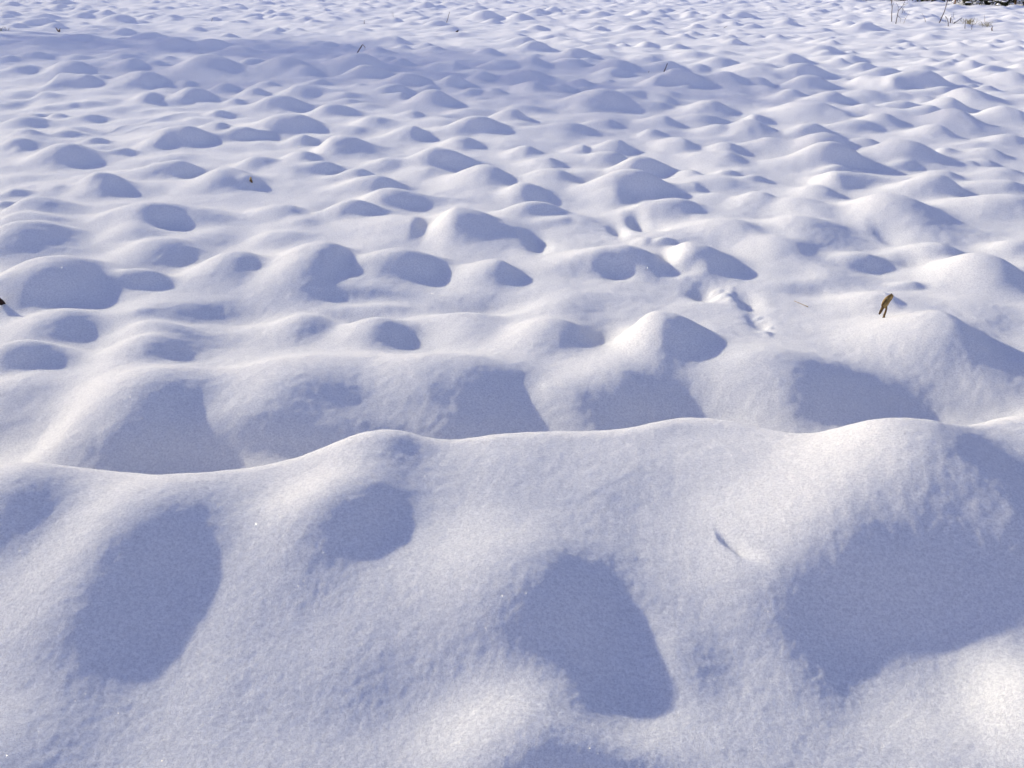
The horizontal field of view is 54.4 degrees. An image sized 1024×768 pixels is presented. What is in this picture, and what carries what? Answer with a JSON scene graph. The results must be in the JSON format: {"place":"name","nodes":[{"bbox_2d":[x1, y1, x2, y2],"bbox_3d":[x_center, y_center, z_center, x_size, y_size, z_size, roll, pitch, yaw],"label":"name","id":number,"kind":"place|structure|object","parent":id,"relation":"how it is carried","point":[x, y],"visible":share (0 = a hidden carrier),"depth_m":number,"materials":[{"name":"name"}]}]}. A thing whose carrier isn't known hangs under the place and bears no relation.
{"place":"outdoors","nodes":[
{"label":"outdoors","id":0,"kind":"place"},
{"bbox_2d":[0,0,1023,767],"bbox_3d":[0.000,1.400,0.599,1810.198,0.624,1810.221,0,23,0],"label":"snow ground","id":1,"kind":"structure","parent":0,"point":[492,384],"depth_m":3.89,"materials":[{"name":"white snow"}]},
{"bbox_2d":[878,293,892,317],"bbox_3d":[1.750,-0.362,4.657,0.070,0.122,0.020,-4,24,-10],"label":"maize leaf","id":2,"kind":"object","parent":1,"relation":"on","point":[886,301],"visible":0.97,"depth_m":4.65,"materials":[{"name":"brown plant"}]},
{"bbox_2d":[895,0,905,23],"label":"weed stalk","id":3,"kind":"object","parent":1,"relation":"on","point":[898,11],"visible":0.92,"depth_m":25.67,"materials":[{"name":"grey plant"}]},
{"bbox_2d":[950,14,962,23],"bbox_3d":[11.655,-9.563,26.132,0.380,0.370,0.090,-6,24,-13],"label":"broken branch","id":4,"kind":"object","parent":1,"relation":"on","point":[958,19],"visible":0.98,"depth_m":26.12,"materials":[{"name":"grey plant"}]},
{"bbox_2d":[952,0,985,4],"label":"snowy bush","id":5,"kind":"object","parent":1,"relation":"on","point":[968,2],"visible":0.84,"depth_m":34.41,"materials":[{"name":"white snow"}]},
{"bbox_2d":[960,19,978,24],"bbox_3d":[11.688,-9.238,25.431,0.426,0.162,0.474,-19,30,-37],"label":"grass tuft","id":6,"kind":"object","parent":1,"relation":"on","point":[969,22],"visible":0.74,"depth_m":25.44,"materials":[{"name":"brown plant"}]},
{"bbox_2d":[974,0,993,4],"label":"snowy bush","id":7,"kind":"object","parent":1,"relation":"on","point":[988,2],"visible":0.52,"depth_m":35.10,"materials":[{"name":"white snow"}]},
{"bbox_2d":[991,0,1013,5],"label":"snowy bush","id":8,"kind":"object","parent":1,"relation":"on","point":[1003,2],"visible":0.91,"depth_m":33.66,"materials":[{"name":"white snow"}]},
{"bbox_2d":[1012,0,1023,5],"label":"snowy bush","id":9,"kind":"object","parent":1,"relation":"on","point":[1019,2],"visible":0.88,"depth_m":33.81,"materials":[{"name":"white snow"}]},
{"bbox_2d":[977,22,992,26],"bbox_3d":[11.834,-9.018,24.953,0.371,0.139,0.431,0,23,0],"label":"grass tuft","id":10,"kind":"object","parent":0,"point":[988,24],"visible":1,"depth_m":24.88,"materials":[{"name":"brown plant"}]}
]}

